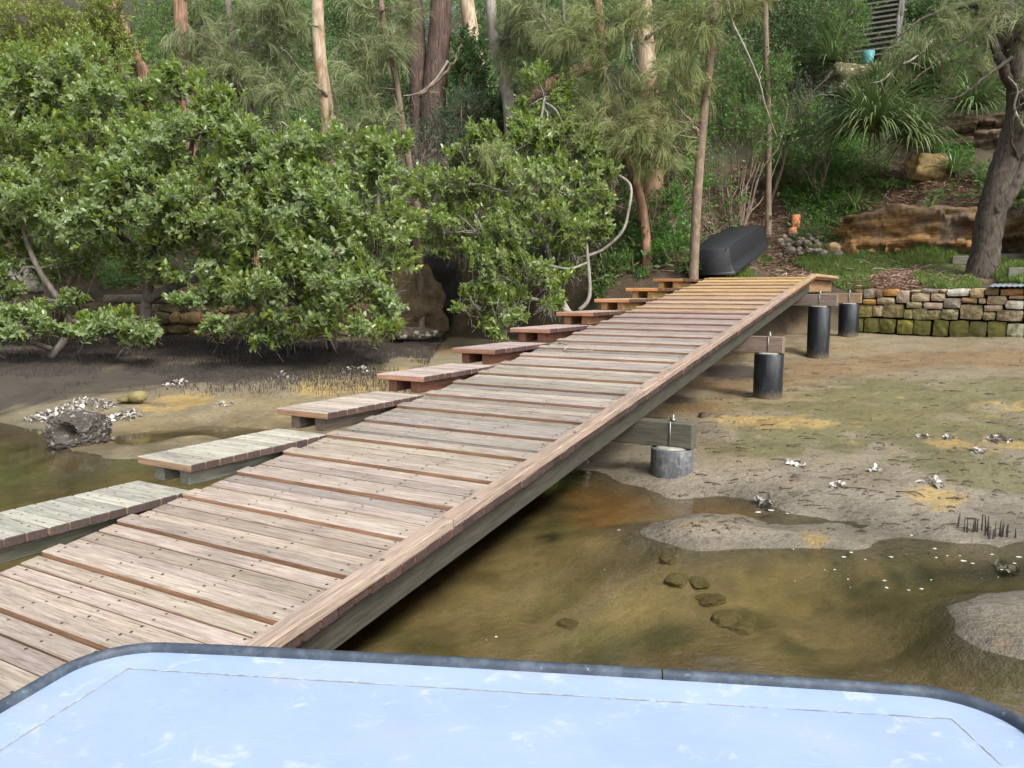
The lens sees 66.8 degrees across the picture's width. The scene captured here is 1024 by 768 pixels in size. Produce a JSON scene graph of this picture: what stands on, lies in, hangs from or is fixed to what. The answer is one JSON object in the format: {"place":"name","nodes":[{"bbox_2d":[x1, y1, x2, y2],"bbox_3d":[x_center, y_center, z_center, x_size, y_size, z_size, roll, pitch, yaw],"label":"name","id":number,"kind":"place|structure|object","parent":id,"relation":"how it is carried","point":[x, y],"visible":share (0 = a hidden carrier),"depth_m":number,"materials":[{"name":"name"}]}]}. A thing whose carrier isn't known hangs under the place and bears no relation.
{"place":"outdoors","nodes":[
{"label":"outdoors","id":0,"kind":"place"},
{"bbox_2d":[0,0,1023,717],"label":"ground","id":1,"kind":"structure","parent":0,"point":[588,542],"depth_m":5.53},
{"bbox_2d":[5,266,43,292],"bbox_3d":[-9.379,-1.997,15.077,0.765,0.595,0.513,0,7,0],"label":"rock","id":2,"kind":"object","parent":1,"relation":"on","point":[36,288],"visible":0.24,"depth_m":14.87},
{"bbox_2d":[23,408,59,423],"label":"oyster clump","id":3,"kind":"object","parent":1,"relation":"on","point":[38,416],"visible":0.94,"depth_m":8.56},
{"bbox_2d":[0,0,150,335],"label":"leafy tree","id":4,"kind":"object","parent":1,"relation":"on","point":[111,29],"visible":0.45,"depth_m":13.82,"materials":[{"name":"green plant"}]},
{"bbox_2d":[45,410,112,450],"bbox_3d":[-4.136,0.463,7.436,0.560,0.424,0.472,0,7,0],"label":"oyster block","id":5,"kind":"object","parent":1,"relation":"on","point":[69,429],"depth_m":7.27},
{"bbox_2d":[21,230,144,287],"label":"shrub","id":6,"kind":"object","parent":1,"relation":"on","point":[110,267],"visible":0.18,"depth_m":15.44,"materials":[{"name":"green plant"}]},
{"bbox_2d":[51,396,115,417],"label":"oyster clump","id":7,"kind":"object","parent":1,"relation":"on","point":[77,403],"visible":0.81,"depth_m":8.82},
{"bbox_2d":[107,407,141,420],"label":"oyster clump","id":8,"kind":"object","parent":1,"relation":"on","point":[128,413],"visible":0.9,"depth_m":8.43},
{"bbox_2d":[108,0,163,290],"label":"eucalyptus tree","id":9,"kind":"object","parent":1,"relation":"on","point":[140,66],"visible":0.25,"depth_m":14.79,"materials":[{"name":"orange plant"}]},
{"bbox_2d":[127,391,147,402],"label":"rock","id":10,"kind":"object","parent":1,"relation":"on","point":[138,396],"visible":1,"depth_m":8.92,"materials":[{"name":"stone"}]},
{"bbox_2d":[0,27,289,358],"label":"mangrove tree","id":11,"kind":"object","parent":1,"relation":"on","point":[156,160],"visible":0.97,"depth_m":11.43,"materials":[{"name":"green plant"}]},
{"bbox_2d":[90,0,220,136],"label":"shrub","id":12,"kind":"object","parent":1,"relation":"on","point":[169,27],"visible":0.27,"depth_m":17.89,"materials":[{"name":"green plant"}]},
{"bbox_2d":[173,0,203,256],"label":"eucalyptus tree","id":13,"kind":"object","parent":1,"relation":"on","point":[180,11],"visible":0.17,"depth_m":16.14,"materials":[{"name":"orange plant"}]},
{"bbox_2d":[7,302,375,336],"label":"stone wall","id":14,"kind":"structure","parent":1,"relation":"on","point":[167,314],"depth_m":14.69,"materials":[{"name":"stone"}]},
{"bbox_2d":[103,294,297,305],"bbox_3d":[-5.663,-1.537,14.221,3.658,0.230,0.204,0,7,3],"label":"log","id":15,"kind":"object","parent":14,"relation":"on","point":[121,299],"visible":0.33,"depth_m":14.22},
{"bbox_2d":[0,333,447,399],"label":"breathing roots","id":16,"kind":"object","parent":1,"relation":"on","point":[301,346],"visible":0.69,"depth_m":11.63,"materials":[{"name":"plant"}]},
{"bbox_2d":[153,0,332,215],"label":"she oak","id":17,"kind":"object","parent":1,"relation":"on","point":[234,70],"visible":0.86,"depth_m":13.25,"materials":[{"name":"green plant"}]},
{"bbox_2d":[149,0,339,174],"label":"shrub","id":18,"kind":"object","parent":1,"relation":"on","point":[220,9],"visible":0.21,"depth_m":18.49,"materials":[{"name":"green plant"}]},
{"bbox_2d":[275,0,339,271],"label":"eucalyptus tree","id":19,"kind":"object","parent":1,"relation":"on","point":[319,52],"visible":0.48,"depth_m":14.78,"materials":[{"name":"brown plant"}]},
{"bbox_2d":[194,114,432,360],"bbox_3d":[-2.725,-2.164,11.166,2.994,3.631,2.681,2,7,13],"label":"mangrove tree","id":20,"kind":"object","parent":1,"relation":"on","point":[290,260],"visible":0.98,"depth_m":10.67,"materials":[{"name":"green plant"}]},
{"bbox_2d":[324,0,409,204],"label":"shrub","id":21,"kind":"object","parent":1,"relation":"on","point":[336,17],"visible":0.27,"depth_m":19.28,"materials":[{"name":"green plant"}]},
{"bbox_2d":[320,0,462,327],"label":"she oak","id":22,"kind":"object","parent":1,"relation":"on","point":[368,71],"visible":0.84,"depth_m":13.12,"materials":[{"name":"green plant"}]},
{"bbox_2d":[361,180,468,281],"bbox_3d":[-1.875,-2.950,15.322,2.238,2.485,1.704,0,7,0],"label":"shrub","id":23,"kind":"object","parent":1,"relation":"on","point":[452,256],"visible":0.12,"depth_m":15.25,"materials":[{"name":"green plant"}]},
{"bbox_2d":[404,0,426,263],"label":"dark trunk tree","id":24,"kind":"object","parent":1,"relation":"on","point":[417,68],"visible":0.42,"depth_m":16.17,"materials":[{"name":"brown plant"}]},
{"bbox_2d":[387,264,449,340],"bbox_3d":[-1.722,-1.440,14.234,1.478,1.512,1.096,-5,8,-34],"label":"boulder","id":25,"kind":"object","parent":1,"relation":"on","point":[428,303],"visible":0.45,"depth_m":13.85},
{"bbox_2d":[415,253,462,326],"bbox_3d":[-1.399,-1.824,14.588,0.945,1.524,0.943,-3,7,-22],"label":"boulder","id":26,"kind":"object","parent":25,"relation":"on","point":[445,274],"visible":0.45,"depth_m":14.26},
{"bbox_2d":[394,327,442,340],"bbox_3d":[-1.746,-0.871,13.604,1.084,0.230,0.515,0,7,0],"label":"rock","id":27,"kind":"object","parent":1,"relation":"on","point":[417,334],"visible":0.69,"depth_m":13.40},
{"bbox_2d":[0,274,837,699],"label":"timber ramp","id":28,"kind":"structure","parent":1,"relation":"on","point":[334,540],"depth_m":4.00,"materials":[{"name":"wood"}]},
{"bbox_2d":[0,481,189,563],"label":"step platform","id":29,"kind":"structure","parent":28,"relation":"attached to","point":[30,530],"depth_m":3.96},
{"bbox_2d":[137,428,325,485],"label":"step platform","id":30,"kind":"structure","parent":28,"relation":"attached to","point":[201,463],"depth_m":4.74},
{"bbox_2d":[277,391,423,430],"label":"step platform","id":31,"kind":"structure","parent":28,"relation":"attached to","point":[331,414],"depth_m":5.63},
{"bbox_2d":[377,363,494,392],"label":"step platform","id":32,"kind":"structure","parent":28,"relation":"attached to","point":[423,379],"depth_m":6.55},
{"bbox_2d":[452,342,549,363],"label":"step platform","id":33,"kind":"structure","parent":28,"relation":"attached to","point":[493,353],"depth_m":7.45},
{"bbox_2d":[510,324,593,341],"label":"step platform","id":34,"kind":"structure","parent":28,"relation":"attached to","point":[547,333],"depth_m":8.37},
{"bbox_2d":[556,310,624,324],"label":"step platform","id":35,"kind":"structure","parent":28,"relation":"attached to","point":[586,317],"depth_m":9.27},
{"bbox_2d":[594,298,656,309],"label":"step platform","id":36,"kind":"structure","parent":28,"relation":"attached to","point":[621,304],"depth_m":10.20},
{"bbox_2d":[625,288,681,297],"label":"step platform","id":37,"kind":"structure","parent":28,"relation":"attached to","point":[649,292],"depth_m":11.12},
{"bbox_2d":[652,279,702,287],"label":"step platform","id":38,"kind":"structure","parent":28,"relation":"attached to","point":[672,283],"depth_m":12.04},
{"bbox_2d":[371,116,475,271],"bbox_3d":[-1.851,-3.015,14.713,2.456,4.250,1.724,6,9,41],"label":"shrub","id":39,"kind":"object","parent":1,"relation":"on","point":[422,157],"visible":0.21,"depth_m":14.41,"materials":[{"name":"green plant"}]},
{"bbox_2d":[377,0,484,203],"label":"eucalyptus tree","id":40,"kind":"object","parent":1,"relation":"on","point":[426,25],"visible":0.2,"depth_m":17.71,"materials":[{"name":"plant"}]},
{"bbox_2d":[420,0,451,254],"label":"dark trunk tree","id":41,"kind":"object","parent":1,"relation":"on","point":[439,35],"visible":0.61,"depth_m":15.95,"materials":[{"name":"brown plant"}]},
{"bbox_2d":[415,79,499,283],"bbox_3d":[-1.042,-3.985,15.276,1.650,4.134,1.585,0,7,0],"label":"shrub","id":42,"kind":"object","parent":1,"relation":"on","point":[451,116],"visible":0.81,"depth_m":14.88,"materials":[{"name":"green plant"}]},
{"bbox_2d":[460,0,489,254],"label":"eucalyptus tree","id":43,"kind":"object","parent":1,"relation":"on","point":[468,13],"visible":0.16,"depth_m":16.10,"materials":[{"name":"beige plant"}]},
{"bbox_2d":[446,22,521,227],"bbox_3d":[-0.433,-4.921,15.921,1.962,4.989,1.904,4,8,30],"label":"shrub","id":44,"kind":"object","parent":1,"relation":"on","point":[470,48],"visible":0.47,"depth_m":15.70,"materials":[{"name":"green plant"}]},
{"bbox_2d":[514,60,592,109],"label":"fallen branch","id":45,"kind":"object","parent":44,"relation":"on","point":[537,95],"visible":0.36,"depth_m":15.49,"materials":[{"name":"orange plant"}]},
{"bbox_2d":[426,0,575,144],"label":"eucalyptus tree","id":46,"kind":"object","parent":1,"relation":"on","point":[481,20],"visible":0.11,"depth_m":20.75,"materials":[{"name":"green plant"}]},
{"bbox_2d":[0,0,1023,284],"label":"undergrowth","id":47,"kind":"object","parent":1,"relation":"on","point":[312,118],"visible":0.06,"depth_m":22.87,"materials":[{"name":"green plant"}]},
{"bbox_2d":[395,57,632,342],"bbox_3d":[-0.027,-2.972,12.549,3.902,4.832,2.463,0,7,0],"label":"mangrove tree","id":48,"kind":"object","parent":1,"relation":"on","point":[501,234],"visible":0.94,"depth_m":12.36,"materials":[{"name":"green plant"}]},
{"bbox_2d":[485,0,593,272],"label":"she oak","id":49,"kind":"object","parent":1,"relation":"on","point":[521,18],"visible":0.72,"depth_m":14.39,"materials":[{"name":"green plant"}]},
{"bbox_2d":[61,55,1023,290],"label":"ground cover","id":50,"kind":"object","parent":1,"relation":"on","point":[829,195],"visible":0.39,"depth_m":18.04,"materials":[{"name":"green plant"}]},
{"bbox_2d":[463,0,667,272],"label":"she oak","id":51,"kind":"object","parent":1,"relation":"on","point":[573,31],"visible":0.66,"depth_m":12.89,"materials":[{"name":"green plant"}]},
{"bbox_2d":[493,50,640,248],"bbox_3d":[1.382,-5.032,16.338,2.454,4.474,4.201,-3,8,-26],"label":"shrub","id":52,"kind":"object","parent":1,"relation":"on","point":[619,186],"visible":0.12,"depth_m":15.61,"materials":[{"name":"green plant"}]},
{"bbox_2d":[555,618,578,629],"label":"sunken stone","id":53,"kind":"object","parent":1,"relation":"on","point":[568,624],"visible":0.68,"depth_m":4.04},
{"bbox_2d":[512,0,636,159],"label":"shrub","id":54,"kind":"object","parent":1,"relation":"on","point":[609,17],"visible":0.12,"depth_m":19.31,"materials":[{"name":"green plant"}]},
{"bbox_2d":[134,148,1018,292],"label":"leaf litter","id":55,"kind":"object","parent":1,"relation":"on","point":[789,267],"visible":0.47,"depth_m":16.80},
{"bbox_2d":[581,225,649,298],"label":"shrub","id":56,"kind":"object","parent":1,"relation":"on","point":[604,259],"visible":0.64,"depth_m":13.61,"materials":[{"name":"green plant"}]},
{"bbox_2d":[635,81,665,239],"bbox_3d":[2.643,-4.181,14.816,0.641,3.039,0.464,0,7,0],"label":"trunk","id":57,"kind":"object","parent":1,"relation":"on","point":[654,186],"visible":0.09,"depth_m":14.68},
{"bbox_2d":[629,0,678,185],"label":"eucalyptus tree","id":58,"kind":"object","parent":1,"relation":"on","point":[641,59],"visible":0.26,"depth_m":14.80,"materials":[{"name":"beige plant"}]},
{"bbox_2d":[612,414,696,478],"bbox_3d":[0.342,0.601,6.509,2.400,0.865,0.330,4,8,30],"label":"pile","id":59,"kind":"object","parent":1,"relation":"on","point":[672,441],"visible":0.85,"depth_m":5.90,"materials":[{"name":"concrete"}]},
{"bbox_2d":[613,146,715,274],"bbox_3d":[2.842,-2.959,14.030,1.778,2.735,1.710,-6,9,-41],"label":"shrub","id":60,"kind":"object","parent":1,"relation":"on","point":[667,200],"visible":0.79,"depth_m":13.94,"materials":[{"name":"green plant"}]},
{"bbox_2d":[583,0,761,95],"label":"shrub","id":61,"kind":"object","parent":1,"relation":"on","point":[725,31],"visible":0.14,"depth_m":21.47,"materials":[{"name":"green plant"}]},
{"bbox_2d":[664,573,688,587],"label":"sunken stone","id":62,"kind":"object","parent":1,"relation":"on","point":[678,580],"visible":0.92,"depth_m":4.17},
{"bbox_2d":[636,0,730,190],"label":"shrub","id":63,"kind":"object","parent":1,"relation":"on","point":[678,142],"visible":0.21,"depth_m":17.20,"materials":[{"name":"green plant"}]},
{"bbox_2d":[590,0,783,278],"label":"she oak","id":64,"kind":"object","parent":1,"relation":"on","point":[633,125],"visible":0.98,"depth_m":12.55,"materials":[{"name":"green plant"}]},
{"bbox_2d":[688,576,709,589],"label":"sunken stone","id":65,"kind":"object","parent":1,"relation":"on","point":[698,582],"visible":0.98,"depth_m":4.13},
{"bbox_2d":[695,593,726,606],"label":"sunken stone","id":66,"kind":"object","parent":1,"relation":"on","point":[709,599],"visible":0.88,"depth_m":4.02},
{"bbox_2d":[677,148,758,241],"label":"shrub","id":67,"kind":"object","parent":1,"relation":"on","point":[728,205],"visible":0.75,"depth_m":15.44,"materials":[{"name":"green plant"}]},
{"bbox_2d":[710,609,741,627],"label":"sunken stone","id":68,"kind":"object","parent":1,"relation":"on","point":[729,618],"visible":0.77,"depth_m":3.86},
{"bbox_2d":[687,224,767,274],"bbox_3d":[4.191,-2.583,14.719,0.896,1.078,3.277,4,8,30],"label":"dinghy","id":69,"kind":"object","parent":1,"relation":"on","point":[732,250],"visible":0.77,"depth_m":13.81,"materials":[{"name":"black plastic"}]},
{"bbox_2d":[729,619,755,635],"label":"sunken stone","id":70,"kind":"object","parent":1,"relation":"on","point":[744,627],"visible":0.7,"depth_m":3.78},
{"bbox_2d":[730,332,784,399],"bbox_3d":[2.079,-0.069,9.489,2.365,1.190,0.330,4,8,30],"label":"pile","id":71,"kind":"object","parent":1,"relation":"on","point":[768,351],"visible":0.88,"depth_m":8.86,"materials":[{"name":"concrete"}]},
{"bbox_2d":[685,21,834,227],"bbox_3d":[5.508,-5.710,17.635,3.334,4.996,3.437,0,7,0],"label":"shrub","id":72,"kind":"object","parent":1,"relation":"on","point":[744,87],"visible":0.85,"depth_m":17.34,"materials":[{"name":"green plant"}]},
{"bbox_2d":[727,0,776,137],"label":"vine","id":73,"kind":"object","parent":72,"relation":"attached to","point":[748,55],"visible":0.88,"depth_m":16.32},
{"bbox_2d":[753,492,776,510],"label":"oyster clump","id":74,"kind":"object","parent":1,"relation":"on","point":[767,498],"visible":1,"depth_m":5.32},
{"bbox_2d":[763,2,771,237],"bbox_3d":[5.711,-6.417,17.361,0.437,6.248,0.167,0,7,0],"label":"slender tree","id":75,"kind":"object","parent":1,"relation":"on","point":[768,195],"visible":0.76,"depth_m":17.45,"materials":[{"name":"brown plant"}]},
{"bbox_2d":[737,134,860,206],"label":"shrub","id":76,"kind":"object","parent":1,"relation":"on","point":[787,170],"visible":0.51,"depth_m":18.77,"materials":[{"name":"green plant"}]},
{"bbox_2d":[726,0,873,110],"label":"shrub","id":77,"kind":"object","parent":1,"relation":"on","point":[799,18],"visible":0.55,"depth_m":21.79,"materials":[{"name":"green plant"}]},
{"bbox_2d":[761,76,838,225],"bbox_3d":[6.605,-5.285,17.920,1.816,3.474,0.124,0,7,-3],"label":"slender tree","id":78,"kind":"object","parent":1,"relation":"on","point":[778,177],"visible":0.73,"depth_m":17.87,"materials":[{"name":"brown plant"}]},
{"bbox_2d":[618,156,992,285],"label":"dead sticks","id":79,"kind":"object","parent":1,"relation":"on","point":[907,271],"visible":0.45,"depth_m":15.00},
{"bbox_2d":[775,231,842,256],"bbox_3d":[6.573,-3.058,17.079,1.594,0.678,0.701,7,9,44],"label":"stone pile","id":80,"kind":"object","parent":1,"relation":"on","point":[790,249],"visible":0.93,"depth_m":17.20,"materials":[{"name":"stone"}]},
{"bbox_2d":[790,216,832,245],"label":"shrub","id":81,"kind":"object","parent":1,"relation":"on","point":[801,233],"visible":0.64,"depth_m":17.28,"materials":[{"name":"green plant"}]},
{"bbox_2d":[773,70,854,199],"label":"shrub","id":82,"kind":"object","parent":1,"relation":"on","point":[816,132],"visible":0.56,"depth_m":18.07,"materials":[{"name":"green plant"}]},
{"bbox_2d":[791,291,837,358],"bbox_3d":[3.868,-0.758,12.437,2.450,1.460,0.330,4,8,30],"label":"pile","id":83,"kind":"object","parent":1,"relation":"on","point":[818,325],"visible":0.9,"depth_m":11.82,"materials":[{"name":"concrete"}]},
{"bbox_2d":[640,348,1023,533],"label":"tide litter","id":84,"kind":"object","parent":1,"relation":"on","point":[858,488],"visible":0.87,"depth_m":5.86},
{"bbox_2d":[807,290,861,336],"bbox_3d":[4.855,-1.075,13.976,2.590,1.225,0.330,4,8,30],"label":"pile","id":85,"kind":"object","parent":1,"relation":"on","point":[848,319],"visible":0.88,"depth_m":13.29,"materials":[{"name":"concrete"}]},
{"bbox_2d":[788,5,882,87],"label":"strappy plant","id":86,"kind":"object","parent":1,"relation":"on","point":[831,54],"visible":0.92,"depth_m":20.41,"materials":[{"name":"green plant"}]},
{"bbox_2d":[811,0,887,112],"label":"shrub","id":87,"kind":"object","parent":1,"relation":"on","point":[861,6],"visible":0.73,"depth_m":20.96,"materials":[{"name":"green plant"}]},
{"bbox_2d":[833,184,877,214],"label":"strappy plant","id":88,"kind":"object","parent":1,"relation":"on","point":[853,202],"visible":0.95,"depth_m":17.14,"materials":[{"name":"green plant"}]},
{"bbox_2d":[807,165,907,220],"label":"shrub","id":89,"kind":"object","parent":1,"relation":"on","point":[881,186],"visible":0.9,"depth_m":17.66,"materials":[{"name":"green plant"}]},
{"bbox_2d":[823,62,902,100],"bbox_3d":[9.344,-8.032,20.661,2.004,0.984,1.258,0,7,0],"label":"boulder","id":90,"kind":"object","parent":1,"relation":"on","point":[833,74],"visible":0.35,"depth_m":20.30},
{"bbox_2d":[721,234,1023,291],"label":"grass","id":91,"kind":"structure","parent":1,"relation":"on","point":[910,257],"depth_m":15.36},
{"bbox_2d":[792,59,957,158],"bbox_3d":[8.069,-6.035,17.300,3.510,2.150,3.410,0,7,0],"label":"strappy plant","id":92,"kind":"object","parent":1,"relation":"on","point":[867,112],"visible":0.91,"depth_m":16.89,"materials":[{"name":"green plant"}]},
{"bbox_2d":[847,0,905,62],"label":"timber stair","id":93,"kind":"object","parent":1,"relation":"on","point":[899,10],"visible":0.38,"depth_m":22.32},
{"bbox_2d":[837,45,919,104],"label":"strappy plant","id":94,"kind":"object","parent":1,"relation":"on","point":[870,71],"visible":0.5,"depth_m":19.34,"materials":[{"name":"green plant"}]},
{"bbox_2d":[830,204,977,257],"bbox_3d":[8.536,-3.154,16.530,3.205,1.422,2.090,5,8,34],"label":"sandstone outcrop","id":95,"kind":"object","parent":1,"relation":"on","point":[895,228],"visible":0.62,"depth_m":15.82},
{"bbox_2d":[854,90,977,170],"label":"strappy plant","id":96,"kind":"object","parent":1,"relation":"on","point":[904,138],"visible":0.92,"depth_m":16.80,"materials":[{"name":"green plant"}]},
{"bbox_2d":[868,14,975,84],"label":"strappy plant","id":97,"kind":"object","parent":1,"relation":"on","point":[927,61],"visible":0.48,"depth_m":19.52,"materials":[{"name":"green plant"}]},
{"bbox_2d":[902,153,948,182],"bbox_3d":[9.167,-4.765,17.178,0.997,0.660,0.702,0,7,0],"label":"boulder","id":98,"kind":"object","parent":1,"relation":"on","point":[914,166],"visible":0.84,"depth_m":16.91,"materials":[{"name":"stone"}]},
{"bbox_2d":[855,288,1023,336],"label":"stone wall","id":99,"kind":"structure","parent":1,"relation":"on","point":[926,312],"depth_m":13.24,"materials":[{"name":"stone"}]},
{"bbox_2d":[892,160,987,205],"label":"shrub","id":100,"kind":"object","parent":1,"relation":"on","point":[951,186],"visible":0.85,"depth_m":16.51,"materials":[{"name":"green plant"}]},
{"bbox_2d":[888,16,1003,96],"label":"shrub","id":101,"kind":"object","parent":1,"relation":"on","point":[944,78],"visible":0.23,"depth_m":19.67,"materials":[{"name":"green plant"}]},
{"bbox_2d":[879,0,1023,278],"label":"she oak","id":102,"kind":"object","parent":1,"relation":"on","point":[1002,21],"visible":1,"depth_m":13.61,"materials":[{"name":"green plant"}]},
{"bbox_2d":[885,0,1023,43],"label":"shrub","id":103,"kind":"object","parent":1,"relation":"on","point":[925,3],"visible":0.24,"depth_m":22.68,"materials":[{"name":"green plant"}]},
{"bbox_2d":[925,141,987,181],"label":"strappy plant","id":104,"kind":"object","parent":1,"relation":"on","point":[954,165],"visible":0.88,"depth_m":16.72,"materials":[{"name":"green plant"}]},
{"bbox_2d":[922,60,1005,120],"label":"strappy plant","id":105,"kind":"object","parent":1,"relation":"on","point":[973,100],"visible":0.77,"depth_m":17.73,"materials":[{"name":"green plant"}]},
{"bbox_2d":[924,112,1005,148],"bbox_3d":[10.906,-5.773,18.562,2.302,1.314,2.096,5,8,34],"label":"sandstone outcrop","id":106,"kind":"object","parent":1,"relation":"on","point":[983,132],"visible":0.45,"depth_m":17.72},
{"bbox_2d":[957,513,1015,538],"bbox_3d":[2.873,0.858,4.587,0.425,0.150,0.187,3,8,26],"label":"root cluster","id":107,"kind":"object","parent":1,"relation":"on","point":[1001,533],"visible":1,"depth_m":4.59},
{"bbox_2d":[994,558,1019,576],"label":"oyster clump","id":108,"kind":"object","parent":1,"relation":"on","point":[1010,569],"visible":0.97,"depth_m":4.25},
{"bbox_2d":[1003,207,1023,259],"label":"sandstone outcrop","id":109,"kind":"object","parent":1,"relation":"on","point":[1013,237],"visible":0.75,"depth_m":14.78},
{"label":"water","id":110,"kind":"structure","parent":0,"visible":0},
{"bbox_2d":[0,642,1023,767],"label":"punt","id":111,"kind":"object","parent":110,"relation":"on","point":[165,705],"visible":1,"depth_m":1.58,"materials":[{"name":"blue paint"}]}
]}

